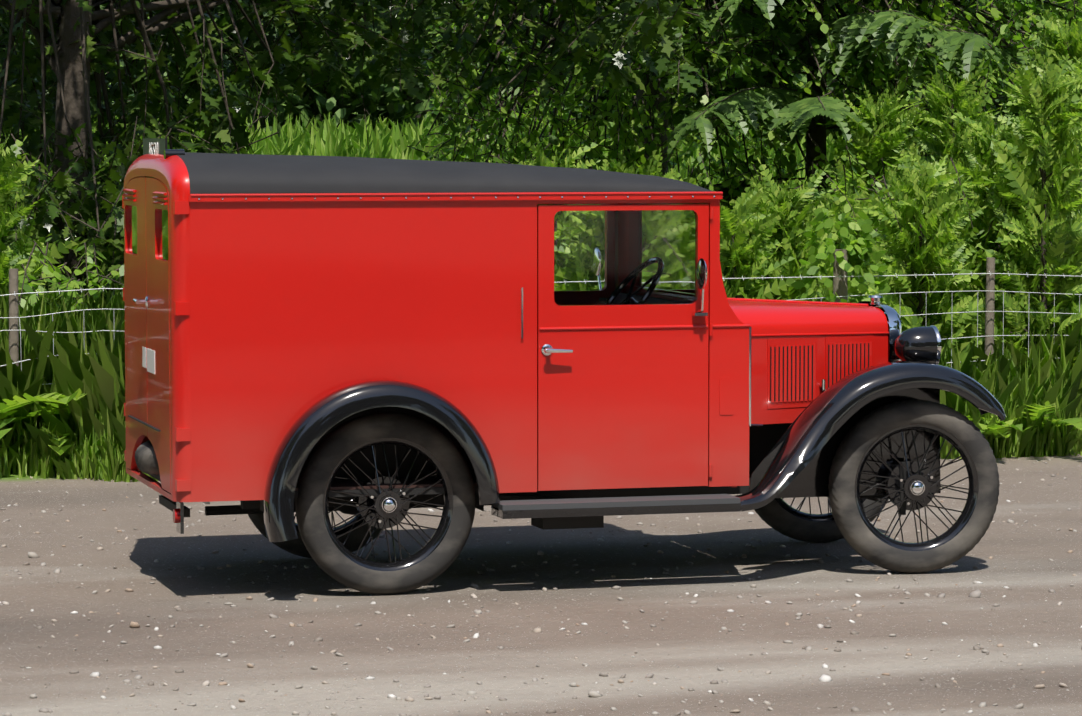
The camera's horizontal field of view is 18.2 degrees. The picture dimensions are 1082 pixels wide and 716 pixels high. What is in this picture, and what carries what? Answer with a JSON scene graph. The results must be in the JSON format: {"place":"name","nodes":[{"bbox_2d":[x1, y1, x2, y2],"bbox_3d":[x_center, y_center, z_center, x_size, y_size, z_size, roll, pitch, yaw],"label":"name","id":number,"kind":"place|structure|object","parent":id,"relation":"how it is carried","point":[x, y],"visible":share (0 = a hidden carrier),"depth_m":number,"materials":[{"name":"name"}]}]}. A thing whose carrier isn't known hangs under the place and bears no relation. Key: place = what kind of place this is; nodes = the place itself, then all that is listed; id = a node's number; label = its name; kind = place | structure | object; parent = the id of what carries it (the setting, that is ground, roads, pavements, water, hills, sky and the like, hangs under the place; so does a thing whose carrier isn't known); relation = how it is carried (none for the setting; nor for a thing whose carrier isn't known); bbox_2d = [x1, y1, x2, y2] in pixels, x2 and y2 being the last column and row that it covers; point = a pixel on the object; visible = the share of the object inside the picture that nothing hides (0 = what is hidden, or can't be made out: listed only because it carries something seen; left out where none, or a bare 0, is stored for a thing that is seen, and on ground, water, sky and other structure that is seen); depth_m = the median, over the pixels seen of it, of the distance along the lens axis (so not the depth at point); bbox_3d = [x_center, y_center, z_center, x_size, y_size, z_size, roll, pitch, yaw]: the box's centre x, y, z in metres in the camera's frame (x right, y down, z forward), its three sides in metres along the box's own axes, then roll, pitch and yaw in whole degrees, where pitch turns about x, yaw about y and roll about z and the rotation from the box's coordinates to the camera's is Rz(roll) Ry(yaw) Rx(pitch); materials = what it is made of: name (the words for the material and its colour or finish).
{"place":"outdoors","nodes":[
{"label":"outdoors","id":0,"kind":"place"},
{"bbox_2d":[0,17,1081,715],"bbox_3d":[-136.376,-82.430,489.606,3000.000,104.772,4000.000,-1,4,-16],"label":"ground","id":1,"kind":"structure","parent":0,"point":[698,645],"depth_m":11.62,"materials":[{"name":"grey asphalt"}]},
{"bbox_2d":[0,131,87,316],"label":"leafy green shrub","id":2,"kind":"object","parent":1,"relation":"on","point":[10,185],"visible":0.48,"depth_m":18.40,"materials":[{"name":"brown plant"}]},
{"bbox_2d":[7,11,293,125],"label":"tree","id":3,"kind":"object","parent":1,"relation":"on","point":[111,85],"visible":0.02,"depth_m":63.89,"materials":[{"name":"green plant"}]},
{"bbox_2d":[14,0,535,137],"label":"tree","id":4,"kind":"object","parent":1,"relation":"on","point":[357,106],"visible":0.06,"depth_m":59.95,"materials":[{"name":"green plant"}]},
{"bbox_2d":[106,6,477,129],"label":"tree","id":5,"kind":"object","parent":1,"relation":"on","point":[348,119],"depth_m":69.33,"materials":[{"name":"green plant"}]},
{"bbox_2d":[30,0,614,139],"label":"tree","id":6,"kind":"object","parent":1,"relation":"on","point":[330,104],"visible":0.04,"depth_m":61.17,"materials":[{"name":"green plant"}]},
{"bbox_2d":[0,0,714,308],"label":"oak tree","id":7,"kind":"object","parent":1,"relation":"on","point":[69,48],"visible":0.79,"depth_m":21.13,"materials":[{"name":"green plant"}]},
{"bbox_2d":[151,0,723,130],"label":"tree","id":8,"kind":"object","parent":1,"relation":"on","point":[420,99],"visible":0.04,"depth_m":63.08,"materials":[{"name":"green plant"}]},
{"bbox_2d":[0,112,1081,481],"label":"verge grass","id":9,"kind":"structure","parent":1,"relation":"on","point":[94,372],"depth_m":17.49,"materials":[{"name":"green plant"}]},
{"bbox_2d":[0,257,1081,443],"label":"wire fence","id":10,"kind":"object","parent":1,"relation":"on","point":[14,317],"visible":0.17,"depth_m":18.16,"materials":[{"name":"grey metal"}]},
{"bbox_2d":[0,458,1081,715],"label":"pebbles","id":11,"kind":"object","parent":1,"relation":"on","point":[572,684],"visible":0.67,"depth_m":11.37,"materials":[{"name":"grey stone"}]},
{"bbox_2d":[0,388,1081,455],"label":"ferns and weeds","id":12,"kind":"object","parent":1,"relation":"on","point":[59,450],"visible":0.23,"depth_m":16.59,"materials":[{"name":"green plant"}]},
{"bbox_2d":[10,145,1081,316],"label":"hedgerow shrubs","id":13,"kind":"object","parent":1,"relation":"on","point":[51,271],"visible":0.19,"depth_m":18.42,"materials":[{"name":"green plant"}]},
{"bbox_2d":[514,133,604,290],"bbox_3d":[0.039,-0.462,19.537,1.010,1.684,0.955,3,5,38],"label":"leafy green shrub","id":14,"kind":"object","parent":1,"relation":"on","point":[542,160],"visible":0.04,"depth_m":19.46,"materials":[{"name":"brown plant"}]},
{"bbox_2d":[122,138,1005,594],"bbox_3d":[0.052,-0.014,12.894,3.234,1.643,1.487,-1,4,-16],"label":"van","id":15,"kind":"object","parent":1,"relation":"on","point":[376,346],"visible":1,"depth_m":12.25,"materials":[{"name":"red paint"}]},
{"bbox_2d":[554,152,645,290],"bbox_3d":[0.330,-0.367,18.944,1.347,1.570,1.147,-1,4,-16],"label":"leafy shrub","id":16,"kind":"object","parent":1,"relation":"on","point":[592,220],"depth_m":18.88,"materials":[{"name":"green plant"}]},
{"bbox_2d":[195,0,1081,223],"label":"broadleaf tree","id":17,"kind":"object","parent":1,"relation":"on","point":[635,124],"visible":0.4,"depth_m":23.96,"materials":[{"name":"green plant"}]},
{"bbox_2d":[374,2,911,129],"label":"tree","id":18,"kind":"object","parent":1,"relation":"on","point":[669,122],"depth_m":69.17,"materials":[{"name":"green plant"}]},
{"bbox_2d":[610,142,702,185],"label":"fern","id":19,"kind":"object","parent":1,"relation":"on","point":[657,164],"visible":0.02,"depth_m":19.83,"materials":[{"name":"green plant"}]},
{"bbox_2d":[456,0,1060,285],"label":"broadleaf tree","id":20,"kind":"object","parent":1,"relation":"on","point":[813,108],"visible":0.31,"depth_m":23.21,"materials":[{"name":"green plant"}]},
{"bbox_2d":[720,179,802,299],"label":"leafy green shrub","id":21,"kind":"object","parent":1,"relation":"on","point":[746,251],"visible":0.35,"depth_m":18.45,"materials":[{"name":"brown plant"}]},
{"bbox_2d":[720,157,861,301],"bbox_3d":[1.352,-0.349,18.863,1.110,1.545,0.891,-1,4,-16],"label":"leafy green shrub","id":22,"kind":"object","parent":1,"relation":"on","point":[796,206],"visible":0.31,"depth_m":18.73,"materials":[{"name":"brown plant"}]},
{"bbox_2d":[602,0,1074,138],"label":"tree","id":23,"kind":"object","parent":1,"relation":"on","point":[830,80],"depth_m":61.44,"materials":[{"name":"green plant"}]},
{"bbox_2d":[791,208,890,302],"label":"leafy shrub","id":24,"kind":"object","parent":1,"relation":"on","point":[840,265],"visible":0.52,"depth_m":18.12,"materials":[{"name":"green plant"}]},
{"bbox_2d":[812,169,899,300],"bbox_3d":[1.772,-0.370,19.711,1.044,1.476,1.031,-1,4,-16],"label":"shrub","id":25,"kind":"object","parent":1,"relation":"on","point":[854,259],"visible":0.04,"depth_m":19.60,"materials":[{"name":"green plant"}]},
{"bbox_2d":[812,80,927,267],"bbox_3d":[2.151,-0.786,21.884,1.151,2.029,1.174,0,4,8],"label":"leafy green shrub","id":26,"kind":"object","parent":1,"relation":"on","point":[869,149],"visible":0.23,"depth_m":21.74,"materials":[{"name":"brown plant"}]},
{"bbox_2d":[710,2,1080,118],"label":"tree","id":27,"kind":"object","parent":1,"relation":"on","point":[995,105],"depth_m":74.40,"materials":[{"name":"green plant"}]},
{"bbox_2d":[848,145,1004,366],"bbox_3d":[2.093,-0.378,18.681,1.048,1.625,1.009,0,4,7],"label":"leafy green shrub","id":28,"kind":"object","parent":1,"relation":"on","point":[944,252],"visible":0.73,"depth_m":18.56,"materials":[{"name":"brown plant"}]},
{"bbox_2d":[873,64,1001,305],"bbox_3d":[2.637,-0.795,21.353,1.200,2.114,1.335,2,4,26],"label":"leafy green shrub","id":29,"kind":"object","parent":1,"relation":"on","point":[939,96],"visible":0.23,"depth_m":21.21,"materials":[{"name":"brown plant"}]},
{"bbox_2d":[915,103,1072,349],"bbox_3d":[2.629,-0.512,18.986,1.137,1.853,1.114,0,4,-1],"label":"leafy green shrub","id":30,"kind":"object","parent":1,"relation":"on","point":[980,144],"visible":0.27,"depth_m":18.91,"materials":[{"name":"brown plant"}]},
{"bbox_2d":[951,40,1081,369],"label":"leafy green shrub","id":31,"kind":"object","parent":1,"relation":"on","point":[1047,104],"visible":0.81,"depth_m":18.56,"materials":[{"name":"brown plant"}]},
{"bbox_2d":[999,5,1081,305],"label":"leafy shrub","id":32,"kind":"object","parent":1,"relation":"on","point":[1063,41],"visible":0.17,"depth_m":21.59,"materials":[{"name":"green plant"}]},
{"bbox_2d":[1036,55,1081,312],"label":"leafy shrub","id":33,"kind":"object","parent":1,"relation":"on","point":[1074,108],"visible":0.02,"depth_m":19.42,"materials":[{"name":"green plant"}]}
]}

